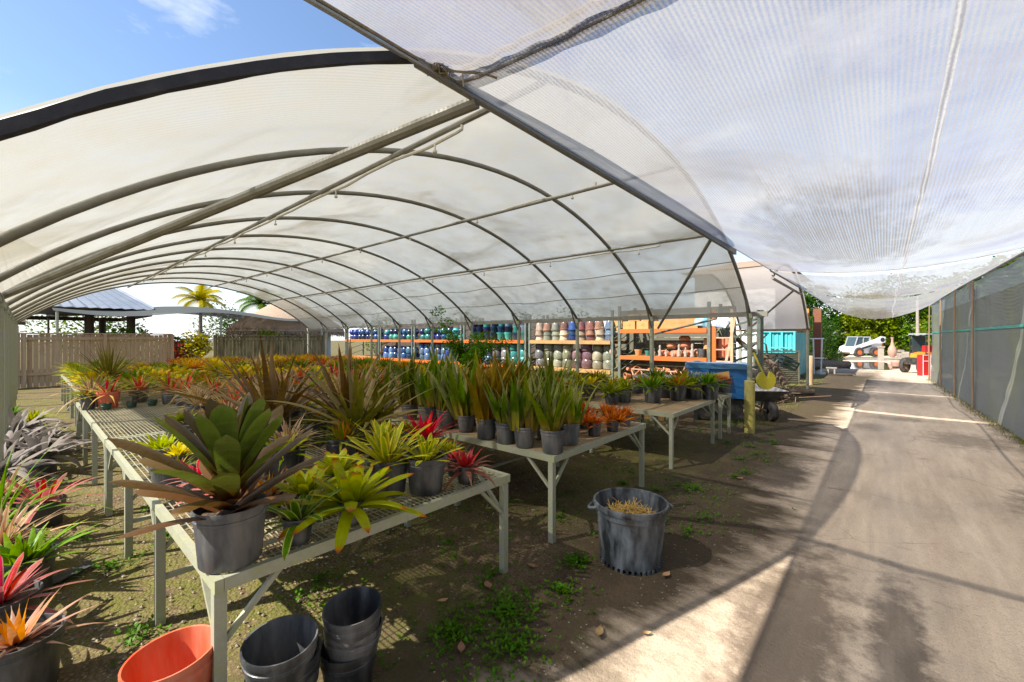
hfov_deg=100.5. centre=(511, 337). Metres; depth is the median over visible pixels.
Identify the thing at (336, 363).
potted bromeliad
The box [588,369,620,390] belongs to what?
potted bromeliad
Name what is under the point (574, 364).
glazed pot
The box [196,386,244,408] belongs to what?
potted bromeliad
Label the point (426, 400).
potted bromeliad
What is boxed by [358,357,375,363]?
potted bromeliad
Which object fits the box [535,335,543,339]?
glazed pot
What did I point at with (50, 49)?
sky
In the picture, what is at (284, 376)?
potted bromeliad
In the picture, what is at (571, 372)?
potted bromeliad
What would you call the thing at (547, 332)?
glazed pot
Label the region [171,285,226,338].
palm tree
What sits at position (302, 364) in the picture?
potted bromeliad
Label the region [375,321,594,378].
tin wall
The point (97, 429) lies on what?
bench
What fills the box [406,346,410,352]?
glazed pot
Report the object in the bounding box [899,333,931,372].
utility tractor
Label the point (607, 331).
glazed pot
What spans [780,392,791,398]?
log
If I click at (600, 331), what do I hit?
glazed pot
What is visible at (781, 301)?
shade tunnel
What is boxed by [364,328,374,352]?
leafy tree
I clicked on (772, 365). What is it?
tree limb
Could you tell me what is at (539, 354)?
glazed pot
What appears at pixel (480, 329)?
glazed pot
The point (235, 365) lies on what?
potted bromeliad
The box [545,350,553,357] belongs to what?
glazed pot
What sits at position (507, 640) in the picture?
weeds
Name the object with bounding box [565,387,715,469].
bench
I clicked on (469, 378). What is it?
potted bromeliad
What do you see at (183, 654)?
nursery pot
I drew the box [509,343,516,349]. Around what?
glazed pot
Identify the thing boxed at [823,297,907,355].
leafy tree
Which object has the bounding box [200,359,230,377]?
potted bromeliad
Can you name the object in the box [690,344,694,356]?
figurine
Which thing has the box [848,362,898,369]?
puddle
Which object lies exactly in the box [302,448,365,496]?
potted bromeliad
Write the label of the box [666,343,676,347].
terracotta pot
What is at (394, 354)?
glazed pot
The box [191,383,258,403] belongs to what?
potted bromeliad
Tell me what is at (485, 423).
potted bromeliad
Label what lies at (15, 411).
potted bromeliad
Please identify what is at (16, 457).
potted bromeliad
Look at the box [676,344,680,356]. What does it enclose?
figurine
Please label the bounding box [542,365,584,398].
potted bromeliad
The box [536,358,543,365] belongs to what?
glazed pot
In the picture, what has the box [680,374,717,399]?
potted bromeliad
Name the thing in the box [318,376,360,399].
potted bromeliad
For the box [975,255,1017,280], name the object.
leafy tree
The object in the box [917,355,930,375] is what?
red cabinet
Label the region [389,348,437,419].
potted bromeliad
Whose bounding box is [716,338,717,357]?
clay pipe
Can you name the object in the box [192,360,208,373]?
potted bromeliad
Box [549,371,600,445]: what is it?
potted bromeliad
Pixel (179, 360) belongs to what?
potted bromeliad
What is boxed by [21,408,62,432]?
potted bromeliad
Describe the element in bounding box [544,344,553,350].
glazed pot
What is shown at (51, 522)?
potted bromeliad
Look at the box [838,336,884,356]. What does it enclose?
skid steer loader
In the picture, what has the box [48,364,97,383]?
potted bromeliad
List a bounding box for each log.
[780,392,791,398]
[781,388,814,395]
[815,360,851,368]
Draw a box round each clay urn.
[887,337,896,356]
[890,359,899,366]
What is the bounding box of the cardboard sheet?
[713,371,729,377]
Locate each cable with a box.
[315,0,806,291]
[457,0,643,84]
[771,248,1021,272]
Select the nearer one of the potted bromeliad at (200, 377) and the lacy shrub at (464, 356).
the potted bromeliad at (200, 377)
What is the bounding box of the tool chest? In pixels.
[685,362,746,422]
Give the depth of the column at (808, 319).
24.67 m
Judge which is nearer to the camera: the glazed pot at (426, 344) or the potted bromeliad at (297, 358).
the potted bromeliad at (297, 358)
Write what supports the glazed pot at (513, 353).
on the glazed pot
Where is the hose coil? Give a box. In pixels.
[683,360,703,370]
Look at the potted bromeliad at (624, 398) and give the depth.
6.36 m
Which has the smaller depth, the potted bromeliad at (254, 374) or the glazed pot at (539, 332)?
the potted bromeliad at (254, 374)
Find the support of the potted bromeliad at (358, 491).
on the bench at (215, 587)
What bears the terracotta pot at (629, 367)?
on the terracotta pot
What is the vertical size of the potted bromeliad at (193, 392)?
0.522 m
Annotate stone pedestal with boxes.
[877,346,884,360]
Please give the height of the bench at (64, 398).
0.720 m
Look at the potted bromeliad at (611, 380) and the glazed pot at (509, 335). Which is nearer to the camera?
the potted bromeliad at (611, 380)
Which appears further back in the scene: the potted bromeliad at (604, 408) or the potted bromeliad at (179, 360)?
the potted bromeliad at (179, 360)
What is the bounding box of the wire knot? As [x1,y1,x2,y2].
[427,62,496,86]
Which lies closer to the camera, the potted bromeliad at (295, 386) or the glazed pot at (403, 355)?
the potted bromeliad at (295, 386)
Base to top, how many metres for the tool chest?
1.178 m
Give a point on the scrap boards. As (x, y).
(842, 374)
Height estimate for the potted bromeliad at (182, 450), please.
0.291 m
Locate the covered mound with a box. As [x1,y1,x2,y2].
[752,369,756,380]
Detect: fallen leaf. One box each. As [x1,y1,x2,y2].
[458,641,464,652]
[484,579,491,588]
[595,625,603,635]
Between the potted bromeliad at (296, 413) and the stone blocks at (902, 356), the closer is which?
the potted bromeliad at (296, 413)
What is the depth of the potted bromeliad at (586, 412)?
4.55 m
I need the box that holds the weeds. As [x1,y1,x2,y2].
[59,402,799,681]
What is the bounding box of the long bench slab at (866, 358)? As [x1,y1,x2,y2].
[825,358,899,359]
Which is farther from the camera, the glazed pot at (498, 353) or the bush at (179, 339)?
the bush at (179, 339)
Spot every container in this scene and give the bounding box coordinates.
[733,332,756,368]
[764,331,805,374]
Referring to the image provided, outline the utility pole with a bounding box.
[916,310,919,335]
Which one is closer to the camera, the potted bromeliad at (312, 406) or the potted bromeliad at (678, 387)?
the potted bromeliad at (312, 406)
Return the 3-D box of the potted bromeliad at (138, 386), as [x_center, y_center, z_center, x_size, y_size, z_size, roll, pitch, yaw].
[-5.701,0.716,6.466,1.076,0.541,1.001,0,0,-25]
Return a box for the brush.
[742,359,830,402]
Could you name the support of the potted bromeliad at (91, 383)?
on the bench at (97, 429)
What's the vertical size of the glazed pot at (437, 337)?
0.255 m
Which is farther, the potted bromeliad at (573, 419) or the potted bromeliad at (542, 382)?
the potted bromeliad at (542, 382)
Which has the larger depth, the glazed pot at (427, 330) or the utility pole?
the utility pole
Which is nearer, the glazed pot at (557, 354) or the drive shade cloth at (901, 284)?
the drive shade cloth at (901, 284)
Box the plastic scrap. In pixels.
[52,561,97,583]
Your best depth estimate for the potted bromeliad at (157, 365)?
10.80 m
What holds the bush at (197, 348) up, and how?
on the ground at (335, 346)
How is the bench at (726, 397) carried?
on the nursery floor
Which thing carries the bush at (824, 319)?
on the ground at (335, 346)
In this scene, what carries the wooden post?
on the ground at (335, 346)
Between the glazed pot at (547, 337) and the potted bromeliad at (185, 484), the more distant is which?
the glazed pot at (547, 337)
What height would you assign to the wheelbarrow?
0.678 m
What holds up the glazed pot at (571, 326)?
on the glazed pot at (572, 332)
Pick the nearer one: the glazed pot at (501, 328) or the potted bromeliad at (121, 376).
the potted bromeliad at (121, 376)
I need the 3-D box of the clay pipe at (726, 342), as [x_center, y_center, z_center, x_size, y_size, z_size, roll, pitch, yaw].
[5.385,0.250,10.570,0.180,0.500,0.180,0,0,41]
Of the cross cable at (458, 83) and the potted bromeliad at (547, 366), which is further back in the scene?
the potted bromeliad at (547, 366)
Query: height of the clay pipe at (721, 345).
0.500 m
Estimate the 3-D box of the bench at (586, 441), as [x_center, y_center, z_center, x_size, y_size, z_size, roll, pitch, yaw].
[-0.425,1.327,5.329,3.600,0.722,1.778,0,0,41]
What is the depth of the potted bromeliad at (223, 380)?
6.99 m
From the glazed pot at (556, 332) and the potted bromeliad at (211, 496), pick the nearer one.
the potted bromeliad at (211, 496)
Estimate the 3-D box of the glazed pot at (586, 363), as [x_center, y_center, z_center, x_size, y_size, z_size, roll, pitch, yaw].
[2.348,0.774,13.198,0.384,0.352,0.390,0,0,15]
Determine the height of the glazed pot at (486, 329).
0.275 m
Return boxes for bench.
[61,374,155,410]
[70,384,181,445]
[76,396,230,512]
[105,430,509,681]
[256,388,438,437]
[391,401,645,543]
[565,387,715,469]
[601,390,731,438]
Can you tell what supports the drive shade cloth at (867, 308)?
hanging from the cable at (362, 26)
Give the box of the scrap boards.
[828,373,855,375]
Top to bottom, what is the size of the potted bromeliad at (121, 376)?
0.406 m
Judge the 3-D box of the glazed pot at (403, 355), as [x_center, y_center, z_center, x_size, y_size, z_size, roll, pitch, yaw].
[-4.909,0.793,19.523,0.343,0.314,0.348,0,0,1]
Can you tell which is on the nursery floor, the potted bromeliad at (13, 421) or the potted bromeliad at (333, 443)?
the potted bromeliad at (13, 421)
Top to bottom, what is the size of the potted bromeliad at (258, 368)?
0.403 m
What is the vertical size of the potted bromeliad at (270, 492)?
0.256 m
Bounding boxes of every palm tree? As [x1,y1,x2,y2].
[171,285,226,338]
[234,292,270,311]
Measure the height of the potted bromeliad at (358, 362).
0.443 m
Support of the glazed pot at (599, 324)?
on the glazed pot at (600, 331)
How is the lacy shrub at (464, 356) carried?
on the bench
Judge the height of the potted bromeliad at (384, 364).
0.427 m
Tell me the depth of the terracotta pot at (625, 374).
12.07 m
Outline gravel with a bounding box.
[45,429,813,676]
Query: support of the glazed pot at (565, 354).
on the glazed pot at (569, 361)
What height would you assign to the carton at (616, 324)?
0.244 m
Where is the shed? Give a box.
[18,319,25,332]
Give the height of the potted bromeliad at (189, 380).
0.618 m
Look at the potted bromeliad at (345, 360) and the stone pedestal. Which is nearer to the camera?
the potted bromeliad at (345, 360)
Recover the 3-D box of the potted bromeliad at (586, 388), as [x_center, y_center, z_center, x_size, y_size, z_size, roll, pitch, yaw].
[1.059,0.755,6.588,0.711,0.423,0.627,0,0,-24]
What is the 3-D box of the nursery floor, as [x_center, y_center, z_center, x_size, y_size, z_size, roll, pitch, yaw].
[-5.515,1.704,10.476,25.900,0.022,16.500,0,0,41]
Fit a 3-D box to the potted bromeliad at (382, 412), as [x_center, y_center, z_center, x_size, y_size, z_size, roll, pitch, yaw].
[-1.244,0.627,3.871,1.216,0.701,1.154,0,0,-15]
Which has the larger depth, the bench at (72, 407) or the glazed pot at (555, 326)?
the glazed pot at (555, 326)
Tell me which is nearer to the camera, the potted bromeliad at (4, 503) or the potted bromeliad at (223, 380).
the potted bromeliad at (4, 503)
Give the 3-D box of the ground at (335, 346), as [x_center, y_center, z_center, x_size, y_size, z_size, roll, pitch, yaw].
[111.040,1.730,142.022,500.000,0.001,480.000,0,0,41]
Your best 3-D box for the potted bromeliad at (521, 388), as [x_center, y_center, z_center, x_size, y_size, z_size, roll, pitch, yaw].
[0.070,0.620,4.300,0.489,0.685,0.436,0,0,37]
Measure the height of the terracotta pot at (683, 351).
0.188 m
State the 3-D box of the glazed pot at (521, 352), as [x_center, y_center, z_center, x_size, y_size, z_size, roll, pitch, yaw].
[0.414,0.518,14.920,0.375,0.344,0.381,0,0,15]
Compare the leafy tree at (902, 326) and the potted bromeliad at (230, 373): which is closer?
the potted bromeliad at (230, 373)
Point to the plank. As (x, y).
(730, 339)
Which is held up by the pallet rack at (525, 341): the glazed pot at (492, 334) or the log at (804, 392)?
the glazed pot at (492, 334)
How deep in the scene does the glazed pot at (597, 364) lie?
12.79 m
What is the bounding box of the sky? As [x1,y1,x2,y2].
[0,0,1023,341]
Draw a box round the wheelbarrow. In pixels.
[755,383,789,421]
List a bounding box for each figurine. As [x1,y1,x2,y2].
[658,345,661,355]
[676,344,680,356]
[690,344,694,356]
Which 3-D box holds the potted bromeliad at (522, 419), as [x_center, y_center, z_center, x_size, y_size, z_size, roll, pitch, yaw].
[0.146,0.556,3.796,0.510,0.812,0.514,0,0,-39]
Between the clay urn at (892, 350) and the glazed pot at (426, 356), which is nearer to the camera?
the glazed pot at (426, 356)
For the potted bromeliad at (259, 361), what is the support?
on the bench
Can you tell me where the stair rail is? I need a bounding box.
[810,338,825,373]
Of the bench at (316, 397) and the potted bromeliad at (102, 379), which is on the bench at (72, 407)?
the potted bromeliad at (102, 379)
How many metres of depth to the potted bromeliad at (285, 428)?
3.19 m
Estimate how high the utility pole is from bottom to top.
4.403 m
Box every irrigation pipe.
[143,124,463,281]
[234,182,596,282]
[291,243,659,299]
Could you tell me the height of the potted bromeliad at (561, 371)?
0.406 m
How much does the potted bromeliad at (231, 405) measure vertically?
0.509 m
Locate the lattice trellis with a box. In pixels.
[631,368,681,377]
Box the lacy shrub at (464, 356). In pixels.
[429,305,512,369]
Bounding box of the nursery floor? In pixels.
[16,383,715,681]
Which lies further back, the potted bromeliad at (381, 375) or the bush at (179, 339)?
the bush at (179, 339)
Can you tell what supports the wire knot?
attached to the shade tunnel at (128, 183)
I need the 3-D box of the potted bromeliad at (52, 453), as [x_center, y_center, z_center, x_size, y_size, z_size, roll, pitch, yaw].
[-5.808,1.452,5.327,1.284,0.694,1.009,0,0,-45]
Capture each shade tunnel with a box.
[0,47,767,462]
[736,266,811,388]
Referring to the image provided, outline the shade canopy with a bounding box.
[46,306,322,356]
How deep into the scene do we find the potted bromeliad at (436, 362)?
5.67 m
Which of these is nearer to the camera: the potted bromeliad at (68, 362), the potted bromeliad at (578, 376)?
the potted bromeliad at (578, 376)
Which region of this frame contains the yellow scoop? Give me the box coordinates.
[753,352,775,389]
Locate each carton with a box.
[614,323,622,330]
[623,321,636,328]
[637,321,649,328]
[654,321,660,328]
[661,318,702,328]
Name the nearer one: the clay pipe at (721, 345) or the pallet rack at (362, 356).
the clay pipe at (721, 345)
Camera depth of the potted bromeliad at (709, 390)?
6.66 m
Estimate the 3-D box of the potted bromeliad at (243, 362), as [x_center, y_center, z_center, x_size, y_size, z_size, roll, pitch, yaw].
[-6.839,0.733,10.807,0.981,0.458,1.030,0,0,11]
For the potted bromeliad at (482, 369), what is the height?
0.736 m
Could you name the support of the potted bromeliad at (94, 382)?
on the bench at (97, 429)
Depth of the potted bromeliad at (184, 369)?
9.05 m
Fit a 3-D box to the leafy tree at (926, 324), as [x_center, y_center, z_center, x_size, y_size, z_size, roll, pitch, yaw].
[25.609,-0.953,23.082,5.077,6.164,5.582,0,0,41]
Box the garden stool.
[826,367,836,373]
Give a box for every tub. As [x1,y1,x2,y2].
[587,487,673,576]
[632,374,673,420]
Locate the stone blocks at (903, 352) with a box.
[897,350,908,357]
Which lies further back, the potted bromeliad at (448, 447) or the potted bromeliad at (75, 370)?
the potted bromeliad at (75, 370)
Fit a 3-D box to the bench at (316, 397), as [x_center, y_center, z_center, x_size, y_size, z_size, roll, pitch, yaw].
[-3.164,1.327,7.727,3.600,0.722,1.778,0,0,41]
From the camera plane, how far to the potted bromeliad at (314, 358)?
13.40 m
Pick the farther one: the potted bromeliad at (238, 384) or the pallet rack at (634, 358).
the pallet rack at (634, 358)
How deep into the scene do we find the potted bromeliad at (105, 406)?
5.77 m
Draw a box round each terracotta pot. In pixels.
[623,372,630,378]
[626,365,632,371]
[632,366,639,372]
[634,349,642,354]
[662,350,669,355]
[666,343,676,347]
[669,350,676,356]
[679,336,690,340]
[680,342,690,347]
[681,350,690,356]
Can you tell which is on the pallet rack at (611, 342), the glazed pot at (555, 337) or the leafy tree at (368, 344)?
the glazed pot at (555, 337)
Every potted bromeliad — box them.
[0,439,82,493]
[0,444,121,529]
[0,464,69,512]
[0,492,94,557]
[0,518,100,597]
[0,552,95,623]
[0,592,111,681]
[3,473,105,529]
[4,418,78,464]
[4,423,100,477]
[8,406,73,440]
[11,405,37,415]
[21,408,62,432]
[21,419,91,453]
[37,334,156,388]
[37,370,144,420]
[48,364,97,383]
[54,360,83,367]
[55,362,91,374]
[56,370,118,388]
[56,373,144,410]
[58,378,123,396]
[64,388,100,409]
[69,377,122,391]
[71,376,96,387]
[82,359,100,367]
[100,368,159,402]
[100,401,112,409]
[103,368,157,384]
[107,392,325,573]
[114,372,162,395]
[118,367,151,389]
[119,375,162,390]
[126,400,136,407]
[127,368,212,403]
[127,432,182,474]
[129,365,161,373]
[132,365,205,408]
[136,367,165,373]
[143,368,177,387]
[143,406,197,442]
[146,362,171,370]
[147,398,157,405]
[147,441,197,484]
[148,361,167,370]
[148,371,183,388]
[149,373,195,391]
[151,335,344,446]
[151,375,185,388]
[152,452,196,499]
[153,383,218,411]
[158,362,196,370]
[158,364,191,373]
[161,459,210,503]
[165,390,226,416]
[167,370,242,403]
[168,357,197,368]
[170,358,206,368]
[172,475,268,514]
[174,368,197,383]
[175,368,197,380]
[183,397,241,422]
[184,361,202,372]
[187,369,227,392]
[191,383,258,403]
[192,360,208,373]
[192,377,224,389]
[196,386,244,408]
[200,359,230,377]
[201,356,346,430]
[203,356,221,361]
[212,364,230,378]
[213,379,256,397]
[214,378,232,393]
[215,363,241,379]
[216,371,262,394]
[218,355,236,360]
[218,378,247,390]
[219,366,248,381]
[221,366,259,380]
[226,358,260,367]
[233,350,286,365]
[236,364,252,378]
[245,371,262,384]
[248,363,268,375]
[250,371,263,386]
[254,469,305,518]
[256,357,295,368]
[260,429,313,482]
[261,409,333,462]
[262,464,337,510]
[264,488,356,560]
[267,357,293,368]
[268,335,419,429]
[268,354,287,363]
[269,359,425,454]
[277,371,300,392]
[277,458,426,553]
[283,359,320,387]
[285,358,316,374]
[288,378,303,394]
[290,356,308,361]
[291,408,336,447]
[292,381,322,408]
[293,375,324,394]
[297,400,319,418]
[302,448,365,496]
[303,367,330,378]
[304,419,373,464]
[306,356,361,377]
[307,381,335,400]
[308,364,329,372]
[311,356,328,362]
[313,360,331,366]
[317,368,440,435]
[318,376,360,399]
[318,406,333,432]
[324,370,338,384]
[325,360,343,367]
[326,419,442,497]
[335,357,362,369]
[343,359,371,368]
[343,361,375,389]
[352,420,419,455]
[357,362,376,371]
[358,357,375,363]
[358,365,401,396]
[367,363,397,382]
[369,358,397,367]
[371,357,401,409]
[377,358,401,369]
[385,365,423,388]
[387,363,405,378]
[388,433,465,496]
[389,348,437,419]
[391,416,418,453]
[392,410,466,450]
[396,355,422,382]
[407,347,449,423]
[419,364,447,384]
[422,348,486,432]
[423,342,477,380]
[429,364,464,428]
[431,355,473,421]
[440,439,467,466]
[443,446,466,476]
[444,446,497,492]
[461,349,515,439]
[464,369,484,425]
[470,356,508,382]
[479,377,530,443]
[483,354,534,403]
[486,346,528,374]
[492,355,552,447]
[498,354,544,387]
[503,367,545,399]
[520,373,581,453]
[524,346,578,391]
[527,365,572,395]
[532,369,573,439]
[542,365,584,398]
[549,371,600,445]
[554,367,574,383]
[558,365,583,386]
[566,373,598,400]
[567,372,588,383]
[576,376,603,397]
[579,368,610,391]
[580,406,599,428]
[580,410,611,435]
[584,380,627,404]
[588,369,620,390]
[589,402,620,416]
[599,409,634,431]
[601,376,624,388]
[607,378,641,402]
[608,404,636,426]
[618,376,634,383]
[626,372,674,402]
[631,375,648,393]
[637,366,669,378]
[649,375,673,397]
[664,372,700,400]
[666,367,700,378]
[666,369,700,382]
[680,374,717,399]
[684,371,732,399]
[716,375,736,392]
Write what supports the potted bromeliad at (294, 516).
on the bench at (215, 587)
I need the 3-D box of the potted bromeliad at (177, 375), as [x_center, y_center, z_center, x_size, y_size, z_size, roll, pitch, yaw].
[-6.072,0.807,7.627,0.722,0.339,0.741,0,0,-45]
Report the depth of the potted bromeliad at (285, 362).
10.91 m
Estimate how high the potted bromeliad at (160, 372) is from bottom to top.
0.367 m
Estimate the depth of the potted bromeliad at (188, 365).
11.30 m
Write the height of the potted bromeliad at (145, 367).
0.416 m
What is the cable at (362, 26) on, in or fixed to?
attached to the shade tunnel at (128, 183)
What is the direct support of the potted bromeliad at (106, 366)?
on the bench at (72, 407)
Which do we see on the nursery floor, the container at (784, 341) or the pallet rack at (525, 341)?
the pallet rack at (525, 341)
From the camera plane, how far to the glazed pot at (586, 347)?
13.04 m
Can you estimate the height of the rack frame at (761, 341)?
2.400 m
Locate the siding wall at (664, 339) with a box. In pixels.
[621,317,735,378]
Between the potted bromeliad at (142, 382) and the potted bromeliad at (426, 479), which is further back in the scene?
the potted bromeliad at (142, 382)
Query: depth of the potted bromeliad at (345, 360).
11.30 m
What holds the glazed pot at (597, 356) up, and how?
on the glazed pot at (597, 364)
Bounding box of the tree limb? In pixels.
[736,330,787,385]
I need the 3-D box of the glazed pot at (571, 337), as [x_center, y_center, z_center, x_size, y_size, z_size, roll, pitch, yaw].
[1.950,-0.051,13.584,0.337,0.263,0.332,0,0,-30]
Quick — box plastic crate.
[773,354,799,371]
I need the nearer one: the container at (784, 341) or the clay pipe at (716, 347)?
the clay pipe at (716, 347)
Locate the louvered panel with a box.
[753,351,799,383]
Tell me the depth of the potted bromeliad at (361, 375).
5.67 m
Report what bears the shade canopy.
on the ground at (335, 346)
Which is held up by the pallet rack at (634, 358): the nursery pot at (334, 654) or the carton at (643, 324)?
the carton at (643, 324)
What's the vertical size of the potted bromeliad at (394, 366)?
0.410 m
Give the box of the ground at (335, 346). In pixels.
[20,340,906,386]
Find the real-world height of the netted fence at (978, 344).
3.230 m
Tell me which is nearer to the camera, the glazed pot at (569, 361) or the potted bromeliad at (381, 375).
the potted bromeliad at (381, 375)
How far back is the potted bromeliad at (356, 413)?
3.59 m
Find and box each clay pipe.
[703,338,706,356]
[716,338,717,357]
[718,338,724,357]
[725,338,729,357]
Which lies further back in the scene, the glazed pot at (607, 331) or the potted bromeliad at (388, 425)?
the glazed pot at (607, 331)
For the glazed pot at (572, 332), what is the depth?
13.46 m
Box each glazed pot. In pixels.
[383,345,389,351]
[383,352,388,357]
[392,352,397,357]
[401,353,406,358]
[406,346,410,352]
[419,342,424,347]
[424,328,430,333]
[424,342,429,347]
[424,353,429,359]
[425,334,430,339]
[435,334,441,339]
[435,342,441,347]
[476,327,482,331]
[483,327,490,332]
[489,333,496,339]
[490,326,497,332]
[492,350,501,356]
[497,326,504,331]
[497,332,504,339]
[501,350,510,356]
[504,332,512,339]
[505,326,512,331]
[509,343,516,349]
[510,350,516,356]
[512,332,520,339]
[520,342,527,349]
[520,350,527,356]
[535,323,543,330]
[535,331,543,334]
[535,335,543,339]
[535,350,543,358]
[536,344,543,350]
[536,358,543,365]
[543,323,551,330]
[543,331,551,334]
[543,335,551,339]
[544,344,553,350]
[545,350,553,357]
[551,323,559,330]
[552,330,559,334]
[552,335,559,339]
[553,359,562,366]
[554,344,562,350]
[554,351,562,358]
[559,330,568,334]
[559,335,568,339]
[560,322,568,329]
[562,344,573,350]
[562,351,572,358]
[562,359,571,367]
[568,322,575,329]
[568,330,575,334]
[568,335,575,339]
[572,348,582,358]
[572,359,581,367]
[579,322,585,329]
[579,330,585,334]
[579,335,586,339]
[581,344,592,350]
[581,359,592,368]
[582,350,592,359]
[585,321,595,329]
[585,330,594,334]
[586,335,595,339]
[592,352,602,360]
[592,361,602,368]
[593,344,603,351]
[594,321,603,328]
[595,326,604,334]
[595,335,604,339]
[603,343,614,350]
[603,351,615,359]
[603,360,615,369]
[604,335,615,340]
[605,321,614,328]
[605,329,615,334]
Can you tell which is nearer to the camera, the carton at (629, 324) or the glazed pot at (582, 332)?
the carton at (629, 324)
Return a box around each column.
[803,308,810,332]
[813,308,821,359]
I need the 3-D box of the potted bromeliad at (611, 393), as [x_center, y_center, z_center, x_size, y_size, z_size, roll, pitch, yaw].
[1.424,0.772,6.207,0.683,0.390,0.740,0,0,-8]
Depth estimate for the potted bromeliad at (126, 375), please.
7.60 m
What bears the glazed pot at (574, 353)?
on the glazed pot at (574, 364)
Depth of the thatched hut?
23.64 m
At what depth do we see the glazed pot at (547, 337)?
14.10 m
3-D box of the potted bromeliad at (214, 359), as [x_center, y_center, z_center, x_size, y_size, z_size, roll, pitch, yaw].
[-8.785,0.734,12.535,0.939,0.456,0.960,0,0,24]
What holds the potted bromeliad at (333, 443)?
on the bench at (215, 587)
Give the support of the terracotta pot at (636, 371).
on the terracotta pot
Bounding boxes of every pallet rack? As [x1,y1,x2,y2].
[345,327,397,359]
[380,326,430,363]
[414,325,469,364]
[463,323,543,366]
[528,320,629,379]
[618,318,721,379]
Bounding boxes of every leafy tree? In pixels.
[19,315,145,362]
[189,300,241,354]
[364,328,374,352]
[798,291,849,354]
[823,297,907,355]
[858,273,927,352]
[866,279,931,352]
[913,289,959,345]
[922,268,999,343]
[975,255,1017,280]
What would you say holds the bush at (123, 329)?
on the ground at (335, 346)
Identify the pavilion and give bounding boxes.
[26,287,154,334]
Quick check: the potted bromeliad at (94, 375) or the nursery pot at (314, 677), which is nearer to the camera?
the nursery pot at (314, 677)
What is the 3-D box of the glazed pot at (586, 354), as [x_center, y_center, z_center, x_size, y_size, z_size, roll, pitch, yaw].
[2.372,0.503,13.211,0.387,0.349,0.381,0,0,-32]
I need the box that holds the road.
[227,353,1023,681]
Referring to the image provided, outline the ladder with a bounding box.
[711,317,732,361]
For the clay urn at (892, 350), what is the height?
1.715 m
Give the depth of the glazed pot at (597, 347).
12.82 m
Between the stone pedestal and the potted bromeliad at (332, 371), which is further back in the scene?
the stone pedestal
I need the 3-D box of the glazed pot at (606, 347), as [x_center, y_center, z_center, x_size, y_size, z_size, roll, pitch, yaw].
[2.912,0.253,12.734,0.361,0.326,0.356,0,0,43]
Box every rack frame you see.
[722,310,759,404]
[726,310,763,404]
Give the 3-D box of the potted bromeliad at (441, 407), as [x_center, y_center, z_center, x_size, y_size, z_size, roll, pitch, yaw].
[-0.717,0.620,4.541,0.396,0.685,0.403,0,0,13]
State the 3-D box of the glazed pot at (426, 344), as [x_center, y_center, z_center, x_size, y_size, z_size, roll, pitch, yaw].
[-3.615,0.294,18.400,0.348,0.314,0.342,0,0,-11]
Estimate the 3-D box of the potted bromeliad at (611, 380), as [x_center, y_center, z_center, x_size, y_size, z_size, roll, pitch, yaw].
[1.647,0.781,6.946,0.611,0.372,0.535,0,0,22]
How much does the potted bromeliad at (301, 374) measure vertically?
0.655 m
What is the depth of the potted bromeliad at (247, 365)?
9.86 m
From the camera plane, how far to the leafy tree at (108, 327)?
29.81 m
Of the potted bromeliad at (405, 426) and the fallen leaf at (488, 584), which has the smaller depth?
the fallen leaf at (488, 584)
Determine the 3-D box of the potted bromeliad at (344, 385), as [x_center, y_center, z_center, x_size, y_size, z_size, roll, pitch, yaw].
[-1.540,0.474,4.156,1.261,1.005,1.502,0,0,17]
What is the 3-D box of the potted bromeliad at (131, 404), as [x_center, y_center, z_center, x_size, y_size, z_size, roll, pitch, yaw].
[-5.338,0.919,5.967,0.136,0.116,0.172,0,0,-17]
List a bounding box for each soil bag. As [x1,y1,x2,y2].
[695,318,716,327]
[711,317,729,327]
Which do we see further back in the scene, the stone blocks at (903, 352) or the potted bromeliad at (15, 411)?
the stone blocks at (903, 352)
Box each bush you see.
[107,324,158,364]
[158,334,193,363]
[167,340,192,362]
[177,329,212,357]
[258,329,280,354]
[797,314,842,359]
[809,322,844,360]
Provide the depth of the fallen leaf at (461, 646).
2.30 m
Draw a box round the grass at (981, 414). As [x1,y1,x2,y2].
[731,377,1023,446]
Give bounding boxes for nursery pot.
[118,624,212,681]
[239,614,317,681]
[244,657,319,681]
[246,636,320,681]
[320,640,376,681]
[322,586,381,649]
[323,613,382,675]
[697,349,706,357]
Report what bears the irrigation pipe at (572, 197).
attached to the shade tunnel at (128, 183)
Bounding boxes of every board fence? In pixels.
[18,333,173,387]
[213,335,324,359]
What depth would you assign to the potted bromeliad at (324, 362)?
12.27 m
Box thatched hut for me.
[225,303,344,357]
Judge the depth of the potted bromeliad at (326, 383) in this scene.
6.47 m
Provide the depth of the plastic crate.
11.39 m
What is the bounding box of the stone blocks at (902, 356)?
[899,354,908,358]
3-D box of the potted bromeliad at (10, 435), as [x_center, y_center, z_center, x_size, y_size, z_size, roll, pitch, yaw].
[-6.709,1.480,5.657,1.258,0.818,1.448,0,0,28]
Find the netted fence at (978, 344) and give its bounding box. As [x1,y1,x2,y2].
[928,252,1023,439]
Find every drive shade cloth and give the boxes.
[304,0,650,84]
[454,0,1023,272]
[769,250,1023,298]
[803,281,968,318]
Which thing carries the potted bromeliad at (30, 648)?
on the nursery floor
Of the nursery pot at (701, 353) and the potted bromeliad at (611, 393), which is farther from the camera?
the nursery pot at (701, 353)
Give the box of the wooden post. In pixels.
[809,356,812,384]
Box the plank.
[725,317,735,361]
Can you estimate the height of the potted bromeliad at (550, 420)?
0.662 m

